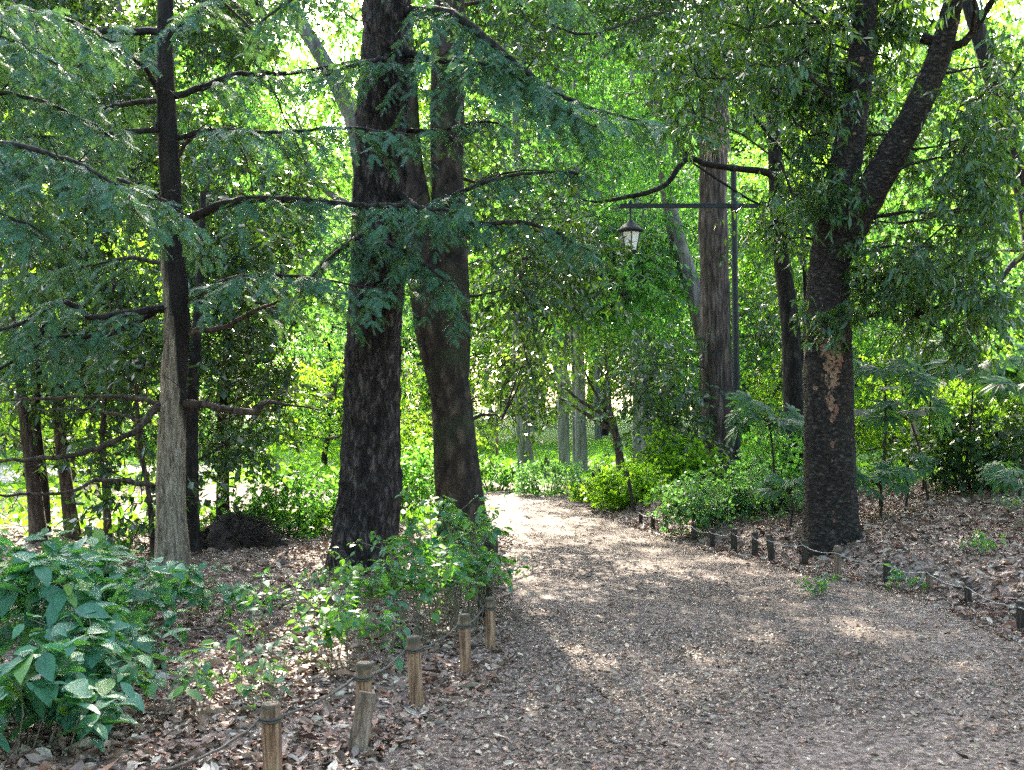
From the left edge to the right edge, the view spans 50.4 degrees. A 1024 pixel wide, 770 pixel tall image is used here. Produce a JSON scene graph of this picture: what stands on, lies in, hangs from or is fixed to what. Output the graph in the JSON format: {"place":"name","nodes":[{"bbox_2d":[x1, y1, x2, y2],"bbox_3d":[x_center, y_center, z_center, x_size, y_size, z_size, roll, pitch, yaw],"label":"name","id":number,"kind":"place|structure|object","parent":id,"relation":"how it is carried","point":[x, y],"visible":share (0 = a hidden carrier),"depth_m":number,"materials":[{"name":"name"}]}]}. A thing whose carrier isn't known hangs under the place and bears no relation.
{"place":"outdoors","nodes":[
{"label":"outdoors","id":0,"kind":"place"},
{"bbox_2d":[1,410,984,484],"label":"lawn","id":1,"kind":"structure","parent":0,"point":[550,433],"depth_m":46.24,"materials":[{"name":"green plant"}]},
{"bbox_2d":[22,1,357,419],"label":"broadleaf tree","id":2,"kind":"object","parent":1,"relation":"on","point":[337,121],"visible":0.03,"depth_m":71.59,"materials":[{"name":"green plant"}]},
{"bbox_2d":[253,293,415,468],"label":"broadleaf tree","id":3,"kind":"object","parent":1,"relation":"on","point":[324,457],"visible":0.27,"depth_m":28.70,"materials":[{"name":"green plant"}]},
{"bbox_2d":[249,341,432,474],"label":"broadleaf tree","id":4,"kind":"object","parent":1,"relation":"on","point":[335,403],"visible":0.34,"depth_m":24.76,"materials":[{"name":"green plant"}]},
{"bbox_2d":[221,0,543,398],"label":"broadleaf tree","id":5,"kind":"object","parent":1,"relation":"on","point":[319,117],"visible":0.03,"depth_m":70.22,"materials":[{"name":"green plant"}]},
{"bbox_2d":[294,182,484,418],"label":"broadleaf tree","id":6,"kind":"object","parent":1,"relation":"on","point":[409,314],"visible":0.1,"depth_m":32.51,"materials":[{"name":"green plant"}]},
{"bbox_2d":[400,246,512,416],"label":"broadleaf tree","id":7,"kind":"object","parent":1,"relation":"on","point":[472,352],"visible":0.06,"depth_m":45.38,"materials":[{"name":"green plant"}]},
{"bbox_2d":[403,362,527,449],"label":"broadleaf tree","id":8,"kind":"object","parent":1,"relation":"on","point":[475,380],"visible":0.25,"depth_m":36.61,"materials":[{"name":"green plant"}]},
{"bbox_2d":[412,205,571,435],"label":"broadleaf tree","id":9,"kind":"object","parent":1,"relation":"on","point":[486,349],"visible":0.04,"depth_m":42.34,"materials":[{"name":"green plant"}]},
{"bbox_2d":[0,434,1020,536],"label":"ground cover","id":10,"kind":"object","parent":1,"relation":"on","point":[15,510],"visible":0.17,"depth_m":22.53,"materials":[{"name":"green plant"}]},
{"bbox_2d":[412,2,614,465],"bbox_3d":[-0.462,-5.665,30.286,6.664,15.975,14.794,0,-1,0],"label":"broadleaf tree","id":11,"kind":"object","parent":1,"relation":"on","point":[525,445],"visible":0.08,"depth_m":28.87,"materials":[{"name":"green plant"}]},
{"bbox_2d":[331,12,697,419],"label":"broadleaf tree","id":12,"kind":"object","parent":1,"relation":"on","point":[469,150],"visible":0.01,"depth_m":70.39,"materials":[{"name":"green plant"}]},
{"bbox_2d":[333,0,750,359],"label":"broadleaf tree","id":13,"kind":"object","parent":1,"relation":"on","point":[684,262],"visible":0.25,"depth_m":23.09,"materials":[{"name":"green plant"}]},
{"bbox_2d":[465,15,658,464],"bbox_3d":[1.159,-4.899,29.346,6.513,15.012,14.528,0,-1,0],"label":"broadleaf tree","id":14,"kind":"object","parent":1,"relation":"on","point":[563,441],"visible":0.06,"depth_m":28.84,"materials":[{"name":"green plant"}]},
{"bbox_2d":[472,4,697,470],"bbox_3d":[1.541,-4.882,29.891,6.070,15.465,15.413,0,-1,0],"label":"broadleaf tree","id":15,"kind":"object","parent":1,"relation":"on","point":[579,445],"visible":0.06,"depth_m":26.84,"materials":[{"name":"green plant"}]},
{"bbox_2d":[479,0,699,440],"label":"broadleaf tree","id":16,"kind":"object","parent":1,"relation":"on","point":[598,431],"visible":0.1,"depth_m":25.54,"materials":[{"name":"green plant"}]},
{"bbox_2d":[521,18,742,456],"bbox_3d":[3.641,-4.998,30.162,7.610,15.357,15.341,0,-1,0],"label":"broadleaf tree","id":17,"kind":"object","parent":1,"relation":"on","point":[647,308],"visible":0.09,"depth_m":24.87,"materials":[{"name":"green plant"}]},
{"bbox_2d":[543,20,755,459],"bbox_3d":[2.764,-5.601,29.851,6.950,16.716,14.825,0,-1,0],"label":"broadleaf tree","id":18,"kind":"object","parent":1,"relation":"on","point":[640,446],"visible":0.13,"depth_m":24.74,"materials":[{"name":"green plant"}]},
{"bbox_2d":[585,103,761,434],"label":"broadleaf tree","id":19,"kind":"object","parent":1,"relation":"on","point":[686,174],"visible":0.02,"depth_m":42.70,"materials":[{"name":"green plant"}]},
{"bbox_2d":[620,129,802,399],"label":"broadleaf tree","id":20,"kind":"object","parent":1,"relation":"on","point":[740,218],"visible":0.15,"depth_m":29.66,"materials":[{"name":"green plant"}]},
{"bbox_2d":[659,146,811,439],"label":"broadleaf tree","id":21,"kind":"object","parent":1,"relation":"on","point":[747,159],"visible":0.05,"depth_m":43.10,"materials":[{"name":"green plant"}]},
{"bbox_2d":[671,155,887,420],"bbox_3d":[7.923,-1.889,30.145,6.400,8.817,6.206,-1,-2,41],"label":"broadleaf tree","id":22,"kind":"object","parent":1,"relation":"on","point":[748,265],"visible":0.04,"depth_m":29.15,"materials":[{"name":"green plant"}]},
{"bbox_2d":[679,0,941,277],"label":"broadleaf tree","id":23,"kind":"object","parent":1,"relation":"on","point":[755,131],"visible":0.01,"depth_m":68.72,"materials":[{"name":"green plant"}]},
{"bbox_2d":[758,278,940,465],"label":"broadleaf tree","id":24,"kind":"object","parent":1,"relation":"on","point":[871,348],"visible":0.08,"depth_m":23.65,"materials":[{"name":"green plant"}]},
{"bbox_2d":[747,0,1023,398],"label":"broadleaf tree","id":25,"kind":"object","parent":1,"relation":"on","point":[955,61],"visible":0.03,"depth_m":72.35,"materials":[{"name":"green plant"}]},
{"bbox_2d":[756,96,1022,455],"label":"broadleaf tree","id":26,"kind":"object","parent":1,"relation":"on","point":[886,229],"visible":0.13,"depth_m":26.77,"materials":[{"name":"green plant"}]},
{"bbox_2d":[852,279,1023,457],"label":"broadleaf tree","id":27,"kind":"object","parent":1,"relation":"on","point":[934,328],"visible":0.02,"depth_m":23.08,"materials":[{"name":"green plant"}]},
{"bbox_2d":[871,0,1008,141],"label":"broadleaf tree","id":28,"kind":"object","parent":1,"relation":"on","point":[954,51],"visible":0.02,"depth_m":83.62,"materials":[{"name":"green plant"}]},
{"bbox_2d":[937,0,1023,108],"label":"broadleaf tree","id":29,"kind":"object","parent":1,"relation":"on","point":[994,19],"visible":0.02,"depth_m":86.45,"materials":[{"name":"green plant"}]},
{"bbox_2d":[0,491,1023,769],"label":"path","id":30,"kind":"structure","parent":0,"point":[906,755],"depth_m":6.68,"materials":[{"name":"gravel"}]},
{"bbox_2d":[0,411,1023,769],"bbox_3d":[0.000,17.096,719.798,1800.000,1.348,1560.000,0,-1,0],"label":"ground","id":31,"kind":"structure","parent":0,"point":[872,569],"depth_m":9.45,"materials":[{"name":"brown plant"}]},
{"bbox_2d":[0,0,124,544],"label":"evergreen tree","id":32,"kind":"object","parent":31,"relation":"on","point":[25,442],"visible":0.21,"depth_m":12.56,"materials":[{"name":"green plant"}]},
{"bbox_2d":[0,518,137,625],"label":"shrub","id":33,"kind":"object","parent":31,"relation":"on","point":[52,546],"visible":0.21,"depth_m":7.55,"materials":[{"name":"green plant"}]},
{"bbox_2d":[0,635,142,755],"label":"shrub","id":34,"kind":"object","parent":31,"relation":"on","point":[54,665],"visible":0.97,"depth_m":4.81,"materials":[{"name":"green plant"}]},
{"bbox_2d":[0,365,156,491],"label":"broadleaf tree","id":35,"kind":"object","parent":31,"relation":"on","point":[80,431],"visible":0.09,"depth_m":20.42,"materials":[{"name":"green plant"}]},
{"bbox_2d":[0,531,163,703],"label":"shrub","id":36,"kind":"object","parent":31,"relation":"on","point":[46,601],"visible":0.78,"depth_m":5.77,"materials":[{"name":"green plant"}]},
{"bbox_2d":[0,601,169,742],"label":"shrub","id":37,"kind":"object","parent":31,"relation":"on","point":[98,659],"visible":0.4,"depth_m":5.27,"materials":[{"name":"green plant"}]},
{"bbox_2d":[2,537,189,667],"bbox_3d":[-2.470,1.328,6.571,1.317,0.824,1.160,-1,-1,23],"label":"shrub","id":38,"kind":"object","parent":31,"relation":"on","point":[102,578],"visible":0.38,"depth_m":6.64,"materials":[{"name":"green plant"}]},
{"bbox_2d":[0,0,195,536],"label":"evergreen tree","id":39,"kind":"object","parent":31,"relation":"on","point":[39,447],"visible":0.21,"depth_m":13.66,"materials":[{"name":"green plant"}]},
{"bbox_2d":[0,64,213,539],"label":"evergreen tree","id":40,"kind":"object","parent":31,"relation":"on","point":[65,482],"visible":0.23,"depth_m":12.97,"materials":[{"name":"green plant"}]},
{"bbox_2d":[0,0,228,298],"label":"conifer tree","id":41,"kind":"object","parent":31,"relation":"on","point":[36,166],"visible":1,"depth_m":7.33,"materials":[{"name":"green plant"}]},
{"bbox_2d":[33,261,211,540],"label":"evergreen tree","id":42,"kind":"object","parent":31,"relation":"on","point":[102,460],"visible":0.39,"depth_m":11.90,"materials":[{"name":"green plant"}]},
{"bbox_2d":[80,550,193,642],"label":"shrub","id":43,"kind":"object","parent":31,"relation":"on","point":[170,617],"visible":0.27,"depth_m":7.30,"materials":[{"name":"green plant"}]},
{"bbox_2d":[58,295,237,564],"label":"evergreen tree","id":44,"kind":"object","parent":31,"relation":"on","point":[137,374],"visible":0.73,"depth_m":11.01,"materials":[{"name":"green plant"}]},
{"bbox_2d":[0,0,361,249],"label":"evergreen tree","id":45,"kind":"object","parent":31,"relation":"on","point":[224,42],"visible":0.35,"depth_m":15.41,"materials":[{"name":"green plant"}]},
{"bbox_2d":[128,647,233,726],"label":"shrub","id":46,"kind":"object","parent":31,"relation":"on","point":[152,687],"visible":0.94,"depth_m":5.39,"materials":[{"name":"green plant"}]},
{"bbox_2d":[141,562,285,628],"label":"shrub","id":47,"kind":"object","parent":31,"relation":"on","point":[199,590],"visible":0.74,"depth_m":7.74,"materials":[{"name":"green plant"}]},
{"bbox_2d":[128,113,317,552],"bbox_3d":[-3.491,-0.663,13.296,2.406,5.751,4.310,1,-1,-22],"label":"evergreen tree","id":48,"kind":"object","parent":31,"relation":"on","point":[236,263],"visible":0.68,"depth_m":12.36,"materials":[{"name":"green plant"}]},
{"bbox_2d":[177,620,301,697],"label":"shrub","id":49,"kind":"object","parent":31,"relation":"on","point":[231,642],"visible":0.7,"depth_m":5.91,"materials":[{"name":"green plant"}]},
{"bbox_2d":[0,0,485,580],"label":"conifer tree","id":50,"kind":"object","parent":31,"relation":"on","point":[174,402],"visible":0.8,"depth_m":9.48,"materials":[{"name":"green plant"}]},
{"bbox_2d":[200,497,295,551],"bbox_3d":[-3.062,1.652,12.178,1.273,0.806,1.142,0,-1,0],"label":"brush mound","id":51,"kind":"object","parent":31,"relation":"on","point":[234,530],"visible":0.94,"depth_m":11.96,"materials":[{"name":"plant"}]},
{"bbox_2d":[200,458,339,539],"bbox_3d":[-2.770,1.545,13.397,1.994,1.314,2.002,0,-1,0],"label":"bush","id":52,"kind":"object","parent":31,"relation":"on","point":[312,500],"visible":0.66,"depth_m":13.20,"materials":[{"name":"green plant"}]},
{"bbox_2d":[259,700,282,769],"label":"wooden post","id":53,"kind":"object","parent":31,"relation":"on","point":[271,717],"visible":1,"depth_m":4.53,"materials":[{"name":"brown wood"}]},
{"bbox_2d":[198,150,353,515],"bbox_3d":[-3.224,-0.528,14.733,2.438,5.743,3.720,0,-1,-16],"label":"evergreen tree","id":54,"kind":"object","parent":31,"relation":"on","point":[287,376],"visible":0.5,"depth_m":14.06,"materials":[{"name":"green plant"}]},
{"bbox_2d":[228,636,329,712],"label":"shrub","id":55,"kind":"object","parent":31,"relation":"on","point":[243,688],"visible":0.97,"depth_m":5.46,"materials":[{"name":"green plant"}]},
{"bbox_2d":[134,0,429,367],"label":"broadleaf tree","id":56,"kind":"object","parent":31,"relation":"on","point":[318,52],"visible":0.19,"depth_m":22.18,"materials":[{"name":"green plant"}]},
{"bbox_2d":[236,580,329,644],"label":"shrub","id":57,"kind":"object","parent":31,"relation":"on","point":[254,597],"visible":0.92,"depth_m":7.43,"materials":[{"name":"green plant"}]},
{"bbox_2d":[286,546,363,606],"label":"shrub","id":58,"kind":"object","parent":31,"relation":"on","point":[326,576],"visible":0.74,"depth_m":8.45,"materials":[{"name":"green plant"}]},
{"bbox_2d":[274,582,410,676],"bbox_3d":[-1.007,1.443,6.434,0.799,0.588,0.629,0,-1,0],"label":"shrub","id":59,"kind":"object","parent":31,"relation":"on","point":[348,620],"visible":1,"depth_m":6.40,"materials":[{"name":"green plant"}]},
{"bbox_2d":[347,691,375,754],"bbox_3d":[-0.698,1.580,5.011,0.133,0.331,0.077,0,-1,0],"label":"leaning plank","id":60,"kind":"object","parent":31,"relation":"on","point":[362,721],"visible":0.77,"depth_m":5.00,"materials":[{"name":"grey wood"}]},
{"bbox_2d":[354,661,373,740],"bbox_3d":[-0.705,1.593,5.170,0.097,0.548,0.095,0,-1,0],"label":"wooden post","id":61,"kind":"object","parent":31,"relation":"on","point":[363,675],"visible":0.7,"depth_m":5.14,"materials":[{"name":"brown wood"}]},
{"bbox_2d":[158,584,483,769],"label":"fence rope","id":62,"kind":"object","parent":61,"relation":"attached to","point":[284,715],"visible":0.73,"depth_m":4.80,"materials":[{"name":"fabric"}]},
{"bbox_2d":[320,531,485,648],"bbox_3d":[-0.747,1.384,7.274,1.057,0.757,0.828,0,-1,-16],"label":"shrub","id":63,"kind":"object","parent":31,"relation":"on","point":[383,588],"visible":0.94,"depth_m":7.19,"materials":[{"name":"green plant"}]},
{"bbox_2d":[405,635,423,709],"bbox_3d":[-0.512,1.607,5.774,0.113,0.549,0.093,0,-1,0],"label":"wooden post","id":64,"kind":"object","parent":31,"relation":"on","point":[414,647],"visible":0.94,"depth_m":5.74,"materials":[{"name":"brown wood"}]},
{"bbox_2d":[231,0,670,575],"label":"conifer tree","id":65,"kind":"object","parent":31,"relation":"on","point":[369,484],"visible":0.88,"depth_m":9.77,"materials":[{"name":"green plant"}]},
{"bbox_2d":[400,407,501,488],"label":"broadleaf tree","id":66,"kind":"object","parent":31,"relation":"on","point":[407,431],"visible":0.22,"depth_m":21.83,"materials":[{"name":"green plant"}]},
{"bbox_2d":[372,489,530,620],"bbox_3d":[-0.553,1.295,8.381,1.088,0.998,1.360,-1,-2,42],"label":"shrub","id":67,"kind":"object","parent":31,"relation":"on","point":[448,515],"visible":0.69,"depth_m":8.34,"materials":[{"name":"green plant"}]},
{"bbox_2d":[400,424,512,520],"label":"bush","id":68,"kind":"object","parent":31,"relation":"on","point":[408,464],"visible":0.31,"depth_m":15.80,"materials":[{"name":"green plant"}]},
{"bbox_2d":[457,613,471,676],"bbox_3d":[-0.281,1.629,6.468,0.093,0.534,0.086,0,-1,0],"label":"wooden post","id":69,"kind":"object","parent":31,"relation":"in","point":[464,623],"visible":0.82,"depth_m":6.44,"materials":[{"name":"brown wood"}]},
{"bbox_2d":[418,519,514,636],"bbox_3d":[-0.292,1.361,7.682,0.728,0.831,0.695,1,-1,-26],"label":"shrub","id":70,"kind":"object","parent":31,"relation":"on","point":[477,565],"visible":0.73,"depth_m":7.65,"materials":[{"name":"green plant"}]},
{"bbox_2d":[484,597,496,652],"bbox_3d":[-0.143,1.651,7.124,0.086,0.518,0.085,0,-1,0],"label":"wooden post","id":71,"kind":"object","parent":31,"relation":"in","point":[490,606],"visible":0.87,"depth_m":7.10,"materials":[{"name":"brown wood"}]},
{"bbox_2d":[479,450,535,492],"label":"bush","id":72,"kind":"object","parent":31,"relation":"on","point":[504,478],"visible":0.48,"depth_m":21.41,"materials":[{"name":"green plant"}]},
{"bbox_2d":[323,0,741,558],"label":"broadleaf tree","id":73,"kind":"object","parent":31,"relation":"on","point":[457,471],"visible":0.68,"depth_m":12.94,"materials":[{"name":"green plant"}]},
{"bbox_2d":[512,458,585,496],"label":"clipped bush","id":74,"kind":"object","parent":31,"relation":"on","point":[556,489],"visible":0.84,"depth_m":20.08,"materials":[{"name":"green plant"}]},
{"bbox_2d":[495,325,651,476],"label":"tree","id":75,"kind":"object","parent":31,"relation":"on","point":[619,455],"visible":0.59,"depth_m":22.91,"materials":[{"name":"green plant"}]},
{"bbox_2d":[580,458,678,510],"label":"bush","id":76,"kind":"object","parent":31,"relation":"on","point":[616,492],"visible":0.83,"depth_m":16.93,"materials":[{"name":"green plant"}]},
{"bbox_2d":[622,417,737,490],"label":"bush","id":77,"kind":"object","parent":31,"relation":"on","point":[694,459],"visible":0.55,"depth_m":18.22,"materials":[{"name":"green plant"}]},
{"bbox_2d":[570,0,800,481],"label":"cypress tree","id":78,"kind":"object","parent":31,"relation":"on","point":[715,378],"visible":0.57,"depth_m":20.23,"materials":[{"name":"green plant"}]},
{"bbox_2d":[617,164,760,472],"bbox_3d":[3.108,-0.958,19.026,2.535,5.826,0.470,0,-1,0],"label":"street lamp","id":79,"kind":"object","parent":31,"relation":"on","point":[631,229],"visible":0.85,"depth_m":19.01,"materials":[{"name":"metal"}]},
{"bbox_2d":[647,470,796,537],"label":"bush","id":80,"kind":"object","parent":31,"relation":"on","point":[691,501],"visible":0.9,"depth_m":13.53,"materials":[{"name":"green plant"}]},
{"bbox_2d":[577,0,888,477],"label":"broadleaf tree","id":81,"kind":"object","parent":31,"relation":"on","point":[792,362],"visible":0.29,"depth_m":15.40,"materials":[{"name":"green plant"}]},
{"bbox_2d":[701,454,803,516],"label":"bush","id":82,"kind":"object","parent":31,"relation":"on","point":[759,470],"visible":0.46,"depth_m":13.70,"materials":[{"name":"green plant"}]},
{"bbox_2d":[723,390,803,514],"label":"palmate plant","id":83,"kind":"object","parent":31,"relation":"on","point":[794,417],"visible":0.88,"depth_m":13.16,"materials":[{"name":"green plant"}]},
{"bbox_2d":[723,410,803,503],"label":"bush","id":84,"kind":"object","parent":31,"relation":"on","point":[779,455],"visible":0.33,"depth_m":14.89,"materials":[{"name":"green plant"}]},
{"bbox_2d":[749,472,803,526],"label":"palmate plant","id":85,"kind":"object","parent":31,"relation":"on","point":[762,489],"visible":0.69,"depth_m":12.49,"materials":[{"name":"green plant"}]},
{"bbox_2d":[612,0,1023,558],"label":"oak tree","id":86,"kind":"object","parent":31,"relation":"on","point":[843,207],"visible":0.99,"depth_m":11.24,"materials":[{"name":"green plant"}]},
{"bbox_2d":[740,355,895,463],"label":"broadleaf tree","id":87,"kind":"object","parent":31,"relation":"on","point":[767,389],"visible":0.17,"depth_m":22.17,"materials":[{"name":"green plant"}]},
{"bbox_2d":[773,346,974,473],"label":"broadleaf tree","id":88,"kind":"object","parent":31,"relation":"on","point":[869,438],"visible":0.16,"depth_m":19.73,"materials":[{"name":"green plant"}]},
{"bbox_2d":[856,464,918,517],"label":"palmate plant","id":89,"kind":"object","parent":31,"relation":"on","point":[880,481],"visible":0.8,"depth_m":12.36,"materials":[{"name":"green plant"}]},
{"bbox_2d":[852,346,942,510],"bbox_3d":[4.531,0.540,13.076,1.250,2.063,1.111,0,-1,0],"label":"palmate plant","id":90,"kind":"object","parent":31,"relation":"on","point":[881,370],"visible":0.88,"depth_m":12.87,"materials":[{"name":"green plant"}]},
{"bbox_2d":[868,451,936,510],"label":"palmate plant","id":91,"kind":"object","parent":31,"relation":"on","point":[923,469],"visible":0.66,"depth_m":12.94,"materials":[{"name":"green plant"}]},
{"bbox_2d":[859,391,955,500],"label":"palmate plant","id":92,"kind":"object","parent":31,"relation":"on","point":[894,412],"visible":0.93,"depth_m":13.21,"materials":[{"name":"green plant"}]},
{"bbox_2d":[877,344,978,488],"bbox_3d":[5.580,0.451,14.462,1.392,2.023,1.389,0,-1,0],"label":"palmate plant","id":93,"kind":"object","parent":31,"relation":"on","point":[906,360],"visible":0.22,"depth_m":14.26,"materials":[{"name":"green plant"}]},
{"bbox_2d":[855,331,1020,462],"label":"broadleaf tree","id":94,"kind":"object","parent":31,"relation":"on","point":[913,403],"visible":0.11,"depth_m":19.09,"materials":[{"name":"green plant"}]},
{"bbox_2d":[879,0,1023,372],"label":"broadleaf tree","id":95,"kind":"object","parent":31,"relation":"on","point":[979,37],"visible":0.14,"depth_m":15.07,"materials":[{"name":"green plant"}]},
{"bbox_2d":[885,401,1023,498],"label":"bush","id":96,"kind":"object","parent":31,"relation":"on","point":[978,453],"visible":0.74,"depth_m":13.75,"materials":[{"name":"green plant"}]},
{"bbox_2d":[895,327,1023,458],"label":"broadleaf tree","id":97,"kind":"object","parent":31,"relation":"on","point":[962,398],"visible":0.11,"depth_m":17.69,"materials":[{"name":"green plant"}]},
{"bbox_2d":[912,335,1023,490],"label":"palmate plant","id":98,"kind":"object","parent":31,"relation":"on","point":[939,359],"visible":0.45,"depth_m":13.61,"materials":[{"name":"green plant"}]},
{"bbox_2d":[959,349,1023,480],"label":"bush","id":99,"kind":"object","parent":31,"relation":"on","point":[1017,411],"visible":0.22,"depth_m":14.46,"materials":[{"name":"green plant"}]},
{"bbox_2d":[962,357,1023,495],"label":"palmate plant","id":100,"kind":"object","parent":31,"relation":"on","point":[998,386],"visible":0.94,"depth_m":12.82,"materials":[{"name":"green plant"}]},
{"bbox_2d":[975,460,1023,496],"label":"palmate plant","id":101,"kind":"object","parent":31,"relation":"on","point":[998,477],"visible":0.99,"depth_m":10.95,"materials":[{"name":"green plant"}]},
{"bbox_2d":[90,0,1023,409],"label":"sky","id":102,"kind":"structure","parent":0,"point":[296,53],"materials":[{"name":"white"}]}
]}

